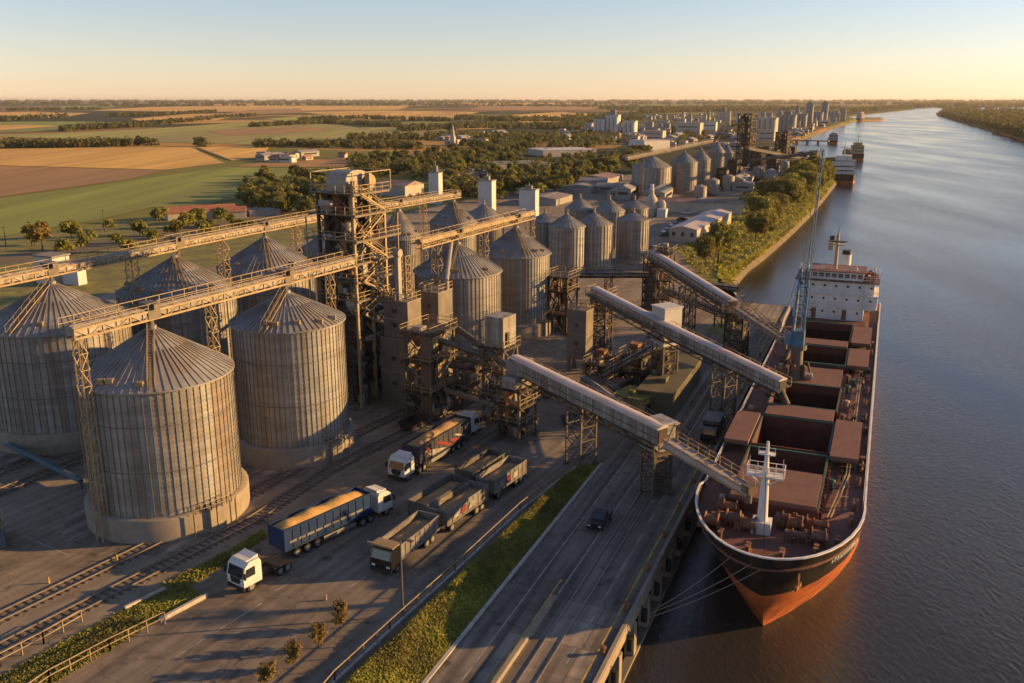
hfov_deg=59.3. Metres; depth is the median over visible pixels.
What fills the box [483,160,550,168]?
warehouse
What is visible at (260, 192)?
tree
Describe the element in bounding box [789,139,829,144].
jetty
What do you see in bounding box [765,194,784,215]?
tree
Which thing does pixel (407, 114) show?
field
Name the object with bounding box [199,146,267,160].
field
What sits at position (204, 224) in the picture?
tree
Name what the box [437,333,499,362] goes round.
pipe bridge
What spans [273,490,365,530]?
grain load
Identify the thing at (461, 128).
field
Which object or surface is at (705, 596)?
mooring rope
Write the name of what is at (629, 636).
quay wall
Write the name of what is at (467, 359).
pipe bridge
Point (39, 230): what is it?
tree
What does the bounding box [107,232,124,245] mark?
tree
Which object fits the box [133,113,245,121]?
field
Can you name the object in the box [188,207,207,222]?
tree
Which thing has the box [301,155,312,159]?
town house
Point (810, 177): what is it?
tree
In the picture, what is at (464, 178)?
tree
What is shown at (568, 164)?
tree
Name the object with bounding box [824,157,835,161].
tree
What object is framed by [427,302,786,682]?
wharf road
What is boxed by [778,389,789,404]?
loading spout
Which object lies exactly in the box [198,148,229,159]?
dirt road
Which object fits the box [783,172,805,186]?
tree
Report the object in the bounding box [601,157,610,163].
tree
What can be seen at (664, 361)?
transfer tower
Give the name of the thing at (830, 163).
tree
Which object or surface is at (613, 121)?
grain elevator
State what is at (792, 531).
bulk carrier
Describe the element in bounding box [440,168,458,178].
tree
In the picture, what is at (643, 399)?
equipment house
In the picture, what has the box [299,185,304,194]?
tree
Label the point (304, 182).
tree
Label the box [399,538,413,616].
street lamp
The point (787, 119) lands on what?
grain elevator
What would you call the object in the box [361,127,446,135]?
field
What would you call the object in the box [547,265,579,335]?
process frame
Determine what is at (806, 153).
conveyor bridge
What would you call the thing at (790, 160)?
conveyor bridge
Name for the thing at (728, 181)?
storage tank
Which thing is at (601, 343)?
transfer tower
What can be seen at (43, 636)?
guard rail
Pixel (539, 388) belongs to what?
process frame
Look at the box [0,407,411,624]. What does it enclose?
railway track
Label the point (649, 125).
grain elevator
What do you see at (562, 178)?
tree
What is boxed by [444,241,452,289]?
grain spout
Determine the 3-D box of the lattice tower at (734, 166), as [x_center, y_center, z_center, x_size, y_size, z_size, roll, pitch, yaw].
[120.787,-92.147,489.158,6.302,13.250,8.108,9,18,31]
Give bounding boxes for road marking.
[460,330,723,682]
[488,579,561,682]
[556,325,741,597]
[566,310,772,662]
[580,311,781,682]
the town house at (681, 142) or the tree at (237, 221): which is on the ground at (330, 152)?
the town house at (681, 142)
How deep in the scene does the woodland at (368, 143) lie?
853.21 m
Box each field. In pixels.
[0,112,85,117]
[0,121,107,131]
[0,121,377,143]
[0,125,49,129]
[0,147,222,169]
[0,166,163,196]
[0,167,336,235]
[28,105,132,109]
[96,105,407,111]
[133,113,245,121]
[157,103,312,104]
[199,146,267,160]
[209,127,331,135]
[233,108,304,113]
[233,152,424,166]
[265,114,350,120]
[305,110,477,118]
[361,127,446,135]
[402,121,448,124]
[433,103,576,104]
[455,124,504,129]
[471,106,599,109]
[514,112,597,122]
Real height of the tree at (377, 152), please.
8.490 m
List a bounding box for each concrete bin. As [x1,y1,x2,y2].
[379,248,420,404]
[419,279,452,375]
[566,299,593,373]
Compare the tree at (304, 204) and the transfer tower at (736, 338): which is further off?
the tree at (304, 204)
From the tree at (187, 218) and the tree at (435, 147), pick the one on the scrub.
the tree at (187, 218)
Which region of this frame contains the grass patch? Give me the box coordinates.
[706,319,739,337]
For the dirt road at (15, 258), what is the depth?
286.76 m
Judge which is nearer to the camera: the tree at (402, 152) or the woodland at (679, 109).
the tree at (402, 152)
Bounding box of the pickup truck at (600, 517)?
[587,506,612,530]
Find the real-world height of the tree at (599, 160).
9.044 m
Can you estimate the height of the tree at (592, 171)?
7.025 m
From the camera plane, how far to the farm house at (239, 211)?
349.81 m
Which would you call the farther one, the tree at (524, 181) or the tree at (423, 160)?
the tree at (423, 160)
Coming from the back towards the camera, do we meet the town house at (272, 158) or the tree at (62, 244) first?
the town house at (272, 158)
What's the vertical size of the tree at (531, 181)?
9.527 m
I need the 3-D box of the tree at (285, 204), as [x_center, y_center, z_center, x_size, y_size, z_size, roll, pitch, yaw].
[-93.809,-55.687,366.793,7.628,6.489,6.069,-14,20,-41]
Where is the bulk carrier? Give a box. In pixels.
[695,227,880,625]
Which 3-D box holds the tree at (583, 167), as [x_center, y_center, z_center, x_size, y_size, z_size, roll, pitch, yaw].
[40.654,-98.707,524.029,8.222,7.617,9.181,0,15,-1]
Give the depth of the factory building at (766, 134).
985.88 m
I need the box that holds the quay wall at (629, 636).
[592,305,791,682]
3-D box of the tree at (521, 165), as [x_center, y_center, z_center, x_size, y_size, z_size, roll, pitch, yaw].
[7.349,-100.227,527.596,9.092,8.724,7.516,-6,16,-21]
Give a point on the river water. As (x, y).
(924, 211)
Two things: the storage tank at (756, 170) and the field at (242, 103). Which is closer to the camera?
the storage tank at (756, 170)
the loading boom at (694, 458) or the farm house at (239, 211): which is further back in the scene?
the farm house at (239, 211)
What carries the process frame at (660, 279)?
on the yard pavement
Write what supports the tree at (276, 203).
on the scrub
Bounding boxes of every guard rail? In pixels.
[0,610,82,666]
[28,612,165,682]
[323,459,576,682]
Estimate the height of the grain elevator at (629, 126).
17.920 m
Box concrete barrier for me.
[491,595,555,682]
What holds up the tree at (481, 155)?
on the ground at (330, 152)
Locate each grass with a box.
[162,530,265,589]
[343,460,601,682]
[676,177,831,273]
[677,180,831,275]
[717,178,834,283]
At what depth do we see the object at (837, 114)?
1853.62 m
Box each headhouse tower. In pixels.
[427,162,442,203]
[477,173,496,209]
[518,183,539,221]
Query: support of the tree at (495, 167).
on the ground at (330, 152)
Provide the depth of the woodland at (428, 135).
1007.88 m
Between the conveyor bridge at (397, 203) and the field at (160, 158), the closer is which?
the conveyor bridge at (397, 203)
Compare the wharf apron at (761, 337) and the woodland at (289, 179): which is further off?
the woodland at (289, 179)
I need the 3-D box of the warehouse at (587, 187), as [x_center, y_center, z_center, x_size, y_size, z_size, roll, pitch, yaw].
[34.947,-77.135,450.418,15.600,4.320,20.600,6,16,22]
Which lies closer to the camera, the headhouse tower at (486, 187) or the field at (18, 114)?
the headhouse tower at (486, 187)
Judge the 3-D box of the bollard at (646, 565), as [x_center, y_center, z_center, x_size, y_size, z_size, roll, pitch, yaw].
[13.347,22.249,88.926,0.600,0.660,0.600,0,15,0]
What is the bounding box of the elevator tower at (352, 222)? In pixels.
[304,167,400,407]
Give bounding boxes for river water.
[604,107,1023,682]
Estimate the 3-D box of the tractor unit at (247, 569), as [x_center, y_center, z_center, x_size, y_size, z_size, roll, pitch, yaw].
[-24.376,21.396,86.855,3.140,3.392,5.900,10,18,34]
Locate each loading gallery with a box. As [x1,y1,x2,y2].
[508,354,673,467]
[585,286,660,337]
[644,249,737,333]
[656,319,791,430]
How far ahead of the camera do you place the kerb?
85.87 m
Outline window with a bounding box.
[618,189,637,194]
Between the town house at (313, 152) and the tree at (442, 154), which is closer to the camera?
the tree at (442, 154)
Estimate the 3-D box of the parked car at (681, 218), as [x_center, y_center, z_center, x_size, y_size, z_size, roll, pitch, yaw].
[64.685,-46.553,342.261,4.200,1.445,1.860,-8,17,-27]
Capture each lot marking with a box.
[24,536,70,555]
[174,603,261,656]
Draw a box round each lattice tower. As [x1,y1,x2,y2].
[716,167,729,186]
[727,159,742,175]
[734,113,756,166]
[747,151,765,171]
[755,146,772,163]
[766,149,779,172]
[774,131,792,166]
[789,146,796,165]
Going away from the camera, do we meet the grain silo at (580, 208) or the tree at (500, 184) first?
the grain silo at (580, 208)
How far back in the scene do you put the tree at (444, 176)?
462.80 m
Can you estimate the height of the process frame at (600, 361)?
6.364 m
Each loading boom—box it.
[662,422,756,503]
[733,295,790,348]
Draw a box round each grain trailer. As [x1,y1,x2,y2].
[407,473,468,515]
[427,480,488,531]
[454,448,505,480]
[475,455,526,498]
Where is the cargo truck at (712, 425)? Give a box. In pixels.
[700,410,724,442]
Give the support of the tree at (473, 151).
on the ground at (330, 152)
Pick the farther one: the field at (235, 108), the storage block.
the field at (235, 108)
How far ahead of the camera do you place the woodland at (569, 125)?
1379.54 m
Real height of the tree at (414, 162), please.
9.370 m
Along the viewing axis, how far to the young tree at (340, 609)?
78.64 m
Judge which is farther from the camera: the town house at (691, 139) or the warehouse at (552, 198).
the town house at (691, 139)
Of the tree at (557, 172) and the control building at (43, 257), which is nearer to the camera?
the control building at (43, 257)
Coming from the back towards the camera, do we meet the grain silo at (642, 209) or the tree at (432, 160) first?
the tree at (432, 160)
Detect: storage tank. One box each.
[694,184,706,197]
[705,177,719,192]
[722,174,734,190]
[753,166,762,174]
[765,168,776,171]
[780,160,788,174]
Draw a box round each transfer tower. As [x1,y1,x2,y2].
[479,311,520,420]
[493,356,540,444]
[586,283,617,358]
[635,414,679,498]
[640,245,663,309]
[647,302,683,374]
[721,301,754,356]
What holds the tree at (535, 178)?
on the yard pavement
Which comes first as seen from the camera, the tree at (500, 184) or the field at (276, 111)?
the tree at (500, 184)
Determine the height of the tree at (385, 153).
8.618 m
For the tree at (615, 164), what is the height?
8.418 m
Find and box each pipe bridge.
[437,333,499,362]
[443,381,515,414]
[445,349,488,365]
[448,314,508,368]
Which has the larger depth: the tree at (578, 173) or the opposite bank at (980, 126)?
the opposite bank at (980, 126)
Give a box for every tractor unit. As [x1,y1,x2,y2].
[223,548,291,591]
[454,410,481,444]
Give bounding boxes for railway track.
[0,400,473,655]
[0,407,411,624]
[0,453,53,475]
[0,453,85,496]
[516,331,752,682]
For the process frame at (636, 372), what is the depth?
143.77 m
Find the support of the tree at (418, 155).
on the ground at (330, 152)
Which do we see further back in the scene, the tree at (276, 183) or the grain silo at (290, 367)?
the tree at (276, 183)
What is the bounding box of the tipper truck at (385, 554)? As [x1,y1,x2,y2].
[367,510,439,574]
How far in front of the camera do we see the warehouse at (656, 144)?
776.07 m
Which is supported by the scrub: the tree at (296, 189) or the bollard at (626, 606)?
the tree at (296, 189)
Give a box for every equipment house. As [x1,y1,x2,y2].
[597,376,628,391]
[612,385,651,415]
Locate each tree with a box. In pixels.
[20,221,51,249]
[24,233,40,244]
[54,238,75,252]
[59,219,82,237]
[74,234,92,247]
[85,229,97,237]
[102,219,117,228]
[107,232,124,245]
[118,237,136,249]
[129,219,147,235]
[141,227,160,241]
[149,206,168,220]
[163,219,186,232]
[176,211,195,227]
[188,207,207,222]
[194,220,215,233]
[203,218,215,226]
[212,206,229,221]
[224,213,236,222]
[231,219,246,228]
[234,185,248,199]
[239,190,248,204]
[243,190,252,207]
[244,221,256,225]
[245,182,256,190]
[248,193,265,207]
[250,189,269,207]
[254,167,267,177]
[255,658,281,682]
[256,179,272,185]
[260,185,283,192]
[261,164,270,172]
[265,172,276,180]
[265,191,286,199]
[267,197,277,204]
[270,182,285,187]
[270,199,283,208]
[272,193,284,197]
[274,178,283,182]
[278,197,290,212]
[281,637,302,667]
[284,184,300,192]
[287,190,297,205]
[288,165,298,169]
[288,168,295,175]
[288,193,296,203]
[292,193,302,202]
[293,167,312,176]
[293,175,308,184]
[293,195,305,213]
[298,179,312,187]
[298,198,315,209]
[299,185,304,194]
[303,183,325,194]
[304,193,320,211]
[308,621,328,647]
[311,168,322,175]
[311,175,325,182]
[328,598,348,627]
[362,164,377,174]
[368,152,376,159]
[368,161,381,167]
[372,149,382,155]
[376,158,386,164]
[382,150,389,156]
[384,156,391,166]
[389,156,400,160]
[394,162,404,174]
[396,150,409,157]
[400,160,414,175]
[410,159,419,166]
[415,152,422,161]
[419,158,428,163]
[425,154,435,158]
[425,158,435,166]
[430,144,440,150]
[438,152,447,159]
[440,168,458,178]
[442,174,451,179]
[443,179,455,193]
[446,161,460,167]
[447,143,456,147]
[447,156,455,161]
[448,164,464,171]
[448,186,459,191]
[451,146,459,151]
[452,151,462,159]
[457,158,466,166]
[457,176,469,182]
[459,181,468,196]
[464,154,474,163]
[466,148,475,154]
[469,180,477,185]
[469,185,477,200]
[474,153,486,157]
[474,157,486,164]
[480,150,491,156]
[488,163,501,174]
[496,181,503,187]
[496,186,508,201]
[497,151,506,158]
[497,175,519,191]
[500,168,517,177]
[502,151,514,159]
[502,180,516,190]
[503,162,516,169]
[514,167,522,175]
[516,163,531,168]
[516,174,525,187]
[521,176,530,184]
[526,166,534,174]
[527,175,537,184]
[530,176,553,186]
[533,182,547,192]
[537,178,552,189]
[540,170,552,177]
[548,174,566,191]
[549,169,564,175]
[554,164,568,170]
[558,161,573,170]
[558,175,567,189]
[562,171,573,184]
[571,167,584,182]
[578,159,592,165]
[578,165,587,170]
[586,168,601,173]
[589,157,598,165]
[596,157,604,162]
[596,165,606,172]
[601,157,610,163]
[607,164,614,171]
[608,159,619,171]
[626,161,636,171]
[635,145,645,150]
[692,234,716,266]
[701,220,740,263]
[744,210,774,241]
[747,194,776,214]
[754,179,781,196]
[760,209,777,236]
[764,192,789,206]
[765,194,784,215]
[772,178,800,202]
[778,196,788,219]
[783,165,798,175]
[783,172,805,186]
[790,178,804,203]
[791,159,808,165]
[792,162,810,173]
[794,169,821,192]
[796,188,808,206]
[801,162,827,193]
[807,155,821,160]
[808,158,831,174]
[814,176,825,193]
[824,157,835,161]
[825,172,831,181]
[827,161,835,170]
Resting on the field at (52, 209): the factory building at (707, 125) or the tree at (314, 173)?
the tree at (314, 173)
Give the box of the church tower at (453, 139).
[450,124,461,145]
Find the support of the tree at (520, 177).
on the yard pavement
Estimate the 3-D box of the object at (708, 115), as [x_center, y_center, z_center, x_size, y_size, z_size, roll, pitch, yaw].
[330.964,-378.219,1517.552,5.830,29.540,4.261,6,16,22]
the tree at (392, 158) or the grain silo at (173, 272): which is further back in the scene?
the tree at (392, 158)
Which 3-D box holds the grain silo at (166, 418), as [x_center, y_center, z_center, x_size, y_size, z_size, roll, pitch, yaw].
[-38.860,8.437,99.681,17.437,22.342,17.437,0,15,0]
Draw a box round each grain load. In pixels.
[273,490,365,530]
[390,518,429,543]
[407,417,466,446]
[416,480,459,503]
[436,487,479,511]
[464,454,497,471]
[484,462,517,479]
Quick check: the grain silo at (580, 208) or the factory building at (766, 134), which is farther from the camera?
the factory building at (766, 134)
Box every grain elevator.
[584,123,592,128]
[593,116,605,132]
[605,107,620,133]
[622,120,637,132]
[645,122,653,128]
[655,122,665,129]
[663,123,670,127]
[676,118,685,122]
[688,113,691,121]
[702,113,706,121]
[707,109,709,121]
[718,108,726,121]
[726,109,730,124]
[749,117,778,132]
[778,109,796,130]
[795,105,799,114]
[796,114,807,126]
[805,100,813,125]
[813,112,823,123]
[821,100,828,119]
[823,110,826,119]
[828,111,838,118]
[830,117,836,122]
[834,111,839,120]
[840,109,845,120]
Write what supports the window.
in the town house at (628, 191)
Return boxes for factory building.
[642,130,666,138]
[676,122,703,134]
[703,121,717,133]
[757,129,775,140]
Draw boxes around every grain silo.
[0,278,131,454]
[72,321,249,543]
[115,252,237,385]
[216,236,317,313]
[229,287,355,469]
[296,239,327,305]
[377,208,421,312]
[413,240,505,370]
[429,198,477,256]
[469,199,503,253]
[480,224,553,338]
[530,208,557,247]
[548,207,585,270]
[565,192,593,219]
[579,206,613,269]
[595,193,624,251]
[615,207,650,263]
[621,194,648,217]
[632,155,671,195]
[671,150,697,193]
[693,146,710,184]
[709,139,724,177]
[724,143,733,174]
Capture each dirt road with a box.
[0,207,320,265]
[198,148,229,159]
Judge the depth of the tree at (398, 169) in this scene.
544.96 m
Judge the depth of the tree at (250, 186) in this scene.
402.94 m
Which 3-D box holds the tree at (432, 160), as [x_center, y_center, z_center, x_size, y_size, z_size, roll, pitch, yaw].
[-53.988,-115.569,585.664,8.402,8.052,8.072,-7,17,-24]
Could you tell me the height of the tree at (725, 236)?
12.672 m
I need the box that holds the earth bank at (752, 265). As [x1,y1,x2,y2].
[733,109,913,294]
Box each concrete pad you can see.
[0,450,84,462]
[61,473,271,555]
[241,426,374,476]
[516,323,564,342]
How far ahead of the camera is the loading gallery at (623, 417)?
111.78 m
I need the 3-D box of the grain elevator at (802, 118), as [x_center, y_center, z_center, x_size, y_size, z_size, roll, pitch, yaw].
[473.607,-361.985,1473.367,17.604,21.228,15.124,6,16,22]
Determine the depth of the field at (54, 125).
1603.82 m
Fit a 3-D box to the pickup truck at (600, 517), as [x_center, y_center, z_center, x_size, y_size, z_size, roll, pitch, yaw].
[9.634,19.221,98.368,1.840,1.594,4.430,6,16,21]
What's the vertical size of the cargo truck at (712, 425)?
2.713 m
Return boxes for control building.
[31,251,70,283]
[58,260,86,285]
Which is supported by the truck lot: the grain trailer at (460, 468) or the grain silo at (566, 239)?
the grain trailer at (460, 468)
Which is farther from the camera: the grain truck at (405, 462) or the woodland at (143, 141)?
the woodland at (143, 141)
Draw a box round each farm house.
[164,203,235,220]
[221,206,246,218]
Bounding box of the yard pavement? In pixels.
[0,175,743,682]
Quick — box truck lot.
[83,425,569,682]
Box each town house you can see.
[255,152,284,159]
[268,155,279,161]
[272,154,295,155]
[275,156,296,162]
[294,149,319,156]
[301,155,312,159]
[337,152,347,157]
[437,136,445,140]
[455,135,469,138]
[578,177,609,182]
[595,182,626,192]
[607,187,617,197]
[615,181,637,199]
[622,133,629,138]
[630,135,639,139]
[637,127,644,131]
[640,184,672,196]
[663,137,677,144]
[672,132,682,137]
[679,140,687,145]
[686,137,697,141]
[706,134,713,139]
[709,132,723,136]
[723,132,733,138]
[729,142,740,148]
[730,136,741,140]
[732,180,754,190]
[735,174,748,181]
[741,171,778,184]
[749,175,754,181]
[792,130,798,136]
[819,120,828,124]
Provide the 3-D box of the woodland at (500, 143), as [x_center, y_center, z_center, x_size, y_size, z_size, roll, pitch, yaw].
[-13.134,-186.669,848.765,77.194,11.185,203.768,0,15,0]
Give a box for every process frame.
[399,314,457,423]
[442,345,490,409]
[529,365,564,398]
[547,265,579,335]
[583,348,623,378]
[617,341,653,385]
[652,243,677,303]
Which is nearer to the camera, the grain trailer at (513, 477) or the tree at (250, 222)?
the grain trailer at (513, 477)
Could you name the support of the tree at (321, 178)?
on the scrub
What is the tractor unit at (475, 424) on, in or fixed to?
on the truck lot
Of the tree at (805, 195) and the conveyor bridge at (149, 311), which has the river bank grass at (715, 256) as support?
the tree at (805, 195)
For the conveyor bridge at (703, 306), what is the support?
on the yard pavement
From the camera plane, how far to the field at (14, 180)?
529.01 m
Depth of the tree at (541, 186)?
418.12 m
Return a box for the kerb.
[421,463,602,682]
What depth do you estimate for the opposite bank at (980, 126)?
1708.19 m
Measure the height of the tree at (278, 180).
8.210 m
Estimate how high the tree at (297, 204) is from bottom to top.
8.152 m
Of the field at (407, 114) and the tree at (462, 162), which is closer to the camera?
the tree at (462, 162)
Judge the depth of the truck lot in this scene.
83.39 m
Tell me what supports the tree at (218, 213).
on the scrub
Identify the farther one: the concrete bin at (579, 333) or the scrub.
the scrub
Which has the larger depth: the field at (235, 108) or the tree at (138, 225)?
the field at (235, 108)
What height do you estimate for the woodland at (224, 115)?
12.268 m
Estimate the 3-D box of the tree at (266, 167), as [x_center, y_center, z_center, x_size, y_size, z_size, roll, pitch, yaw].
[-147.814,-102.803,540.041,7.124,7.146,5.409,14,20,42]
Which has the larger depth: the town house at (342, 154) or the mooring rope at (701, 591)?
the town house at (342, 154)
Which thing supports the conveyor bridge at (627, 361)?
attached to the process frame at (600, 361)
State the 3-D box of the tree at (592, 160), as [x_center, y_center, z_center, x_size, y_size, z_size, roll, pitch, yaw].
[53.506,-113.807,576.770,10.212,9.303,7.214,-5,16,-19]
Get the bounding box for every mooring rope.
[647,570,759,617]
[650,564,750,612]
[655,558,728,608]
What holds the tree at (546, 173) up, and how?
on the yard pavement
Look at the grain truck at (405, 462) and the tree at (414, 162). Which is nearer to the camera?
the grain truck at (405, 462)
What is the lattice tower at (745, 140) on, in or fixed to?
on the yard pavement
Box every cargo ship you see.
[827,126,837,143]
[831,142,856,182]
[842,136,864,159]
[855,112,883,120]
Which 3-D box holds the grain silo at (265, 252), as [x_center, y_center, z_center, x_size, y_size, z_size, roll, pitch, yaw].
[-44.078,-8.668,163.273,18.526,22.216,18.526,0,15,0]
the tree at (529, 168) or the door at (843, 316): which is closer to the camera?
the door at (843, 316)
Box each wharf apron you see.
[473,594,625,682]
[707,303,786,363]
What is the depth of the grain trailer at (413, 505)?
100.04 m
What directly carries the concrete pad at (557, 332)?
on the yard pavement
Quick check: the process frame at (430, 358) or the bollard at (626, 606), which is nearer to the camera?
the bollard at (626, 606)
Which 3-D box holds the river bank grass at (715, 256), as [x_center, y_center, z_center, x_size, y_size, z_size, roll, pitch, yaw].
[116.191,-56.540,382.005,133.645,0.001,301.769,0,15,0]
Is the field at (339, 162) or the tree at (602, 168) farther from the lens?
the field at (339, 162)
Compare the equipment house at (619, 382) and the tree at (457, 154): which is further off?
the tree at (457, 154)
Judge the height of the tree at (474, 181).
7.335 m
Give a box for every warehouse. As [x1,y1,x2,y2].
[246,207,280,216]
[325,176,423,196]
[438,169,488,177]
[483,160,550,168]
[528,147,596,156]
[539,192,572,205]
[561,181,596,193]
[576,172,622,182]
[629,139,669,150]
[638,196,744,214]
[669,209,731,242]
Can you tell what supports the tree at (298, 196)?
on the scrub
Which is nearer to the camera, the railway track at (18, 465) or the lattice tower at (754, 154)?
the railway track at (18, 465)
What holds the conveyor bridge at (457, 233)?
on the yard pavement
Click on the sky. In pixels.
(50, 49)
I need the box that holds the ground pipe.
[3,441,82,488]
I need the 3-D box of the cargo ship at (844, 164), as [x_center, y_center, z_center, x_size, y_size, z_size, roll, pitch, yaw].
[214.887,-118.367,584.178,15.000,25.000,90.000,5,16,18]
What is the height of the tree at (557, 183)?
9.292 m
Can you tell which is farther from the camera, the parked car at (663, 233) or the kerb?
the parked car at (663, 233)
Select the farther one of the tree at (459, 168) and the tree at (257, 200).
the tree at (459, 168)
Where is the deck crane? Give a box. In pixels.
[759,148,825,388]
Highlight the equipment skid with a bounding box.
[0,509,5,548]
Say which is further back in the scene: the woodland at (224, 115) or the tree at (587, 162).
the woodland at (224, 115)
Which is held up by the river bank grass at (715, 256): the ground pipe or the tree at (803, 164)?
the tree at (803, 164)
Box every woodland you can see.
[0,99,1023,101]
[0,100,902,104]
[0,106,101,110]
[0,112,67,120]
[0,135,141,147]
[58,115,213,131]
[98,102,639,106]
[107,109,216,116]
[134,136,159,145]
[192,136,210,146]
[214,113,256,117]
[237,173,321,213]
[248,118,401,126]
[252,137,424,149]
[297,114,451,121]
[345,146,523,178]
[346,130,542,140]
[396,120,583,130]
[423,146,641,196]
[452,114,592,121]
[461,135,539,152]
[516,129,637,147]
[561,110,641,123]
[599,104,780,109]
[638,105,841,112]
[666,123,765,144]
[839,104,913,112]
[900,101,1023,107]
[938,110,1023,138]
[942,106,1023,136]
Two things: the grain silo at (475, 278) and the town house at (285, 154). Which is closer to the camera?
the grain silo at (475, 278)
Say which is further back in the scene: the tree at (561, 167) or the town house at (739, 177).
the tree at (561, 167)
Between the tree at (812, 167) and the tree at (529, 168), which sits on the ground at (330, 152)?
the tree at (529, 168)
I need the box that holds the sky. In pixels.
[0,0,1023,99]
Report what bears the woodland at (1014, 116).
on the opposite bank at (980, 126)
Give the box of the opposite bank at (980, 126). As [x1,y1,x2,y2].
[936,109,1023,140]
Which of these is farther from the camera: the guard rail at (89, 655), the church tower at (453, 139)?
the church tower at (453, 139)
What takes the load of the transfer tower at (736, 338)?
on the wharf apron at (761, 337)
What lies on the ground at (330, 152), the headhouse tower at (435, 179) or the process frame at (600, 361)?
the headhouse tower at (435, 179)
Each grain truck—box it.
[267,484,394,557]
[385,414,470,480]
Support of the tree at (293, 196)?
on the scrub
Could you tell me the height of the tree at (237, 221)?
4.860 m
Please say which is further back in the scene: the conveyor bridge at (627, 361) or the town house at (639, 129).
the town house at (639, 129)
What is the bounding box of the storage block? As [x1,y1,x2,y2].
[636,353,702,418]
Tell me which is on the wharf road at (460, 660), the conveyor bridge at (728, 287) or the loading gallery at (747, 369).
the loading gallery at (747, 369)
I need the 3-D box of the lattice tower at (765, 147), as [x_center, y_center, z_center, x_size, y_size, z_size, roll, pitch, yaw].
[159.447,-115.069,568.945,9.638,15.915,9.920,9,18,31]
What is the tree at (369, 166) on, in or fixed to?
on the ground at (330, 152)
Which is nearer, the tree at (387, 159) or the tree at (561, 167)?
the tree at (561, 167)
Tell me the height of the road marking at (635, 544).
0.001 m
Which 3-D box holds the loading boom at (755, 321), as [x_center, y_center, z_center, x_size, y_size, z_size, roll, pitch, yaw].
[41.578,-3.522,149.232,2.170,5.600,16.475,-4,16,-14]
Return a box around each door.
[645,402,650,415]
[811,307,815,316]
[841,310,845,319]
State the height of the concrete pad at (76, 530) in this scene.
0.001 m
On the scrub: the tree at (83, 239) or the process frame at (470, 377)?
the tree at (83, 239)
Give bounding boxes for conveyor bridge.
[0,237,177,335]
[57,251,355,542]
[164,209,323,280]
[378,189,460,261]
[409,208,535,284]
[550,267,648,319]
[580,371,655,414]
[601,337,661,378]
[622,139,713,198]
[665,285,735,326]
[704,277,738,327]
[745,146,807,171]
[751,150,818,181]
[765,158,796,163]
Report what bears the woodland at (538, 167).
on the ground at (330, 152)
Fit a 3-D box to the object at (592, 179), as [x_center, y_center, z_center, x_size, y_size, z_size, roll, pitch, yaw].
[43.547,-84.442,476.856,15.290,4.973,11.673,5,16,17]
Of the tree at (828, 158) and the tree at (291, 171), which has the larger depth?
the tree at (828, 158)
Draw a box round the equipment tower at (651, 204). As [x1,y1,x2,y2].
[646,184,667,217]
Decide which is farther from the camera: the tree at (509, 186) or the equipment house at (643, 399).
the tree at (509, 186)
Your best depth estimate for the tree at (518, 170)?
488.72 m
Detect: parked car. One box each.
[658,231,668,236]
[676,217,687,220]
[683,210,693,213]
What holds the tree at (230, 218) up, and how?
on the scrub
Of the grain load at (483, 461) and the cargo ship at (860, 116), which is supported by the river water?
the cargo ship at (860, 116)
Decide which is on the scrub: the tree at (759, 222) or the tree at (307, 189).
the tree at (307, 189)
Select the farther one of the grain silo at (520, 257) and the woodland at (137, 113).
the woodland at (137, 113)
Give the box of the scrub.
[0,198,323,309]
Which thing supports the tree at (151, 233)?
on the scrub
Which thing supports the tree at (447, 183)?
on the ground at (330, 152)
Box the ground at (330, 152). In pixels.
[0,100,1023,462]
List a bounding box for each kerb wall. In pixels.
[124,586,165,608]
[159,593,207,621]
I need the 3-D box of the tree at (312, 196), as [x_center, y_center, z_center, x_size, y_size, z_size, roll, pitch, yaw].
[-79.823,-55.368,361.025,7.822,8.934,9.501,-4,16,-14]
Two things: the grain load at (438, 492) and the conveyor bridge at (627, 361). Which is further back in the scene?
the conveyor bridge at (627, 361)
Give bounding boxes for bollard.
[599,645,606,654]
[623,600,629,609]
[644,563,649,570]
[662,530,666,537]
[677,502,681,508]
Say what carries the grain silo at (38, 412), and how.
on the concrete pad at (6, 457)
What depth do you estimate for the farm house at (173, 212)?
348.40 m
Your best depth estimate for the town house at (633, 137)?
905.73 m

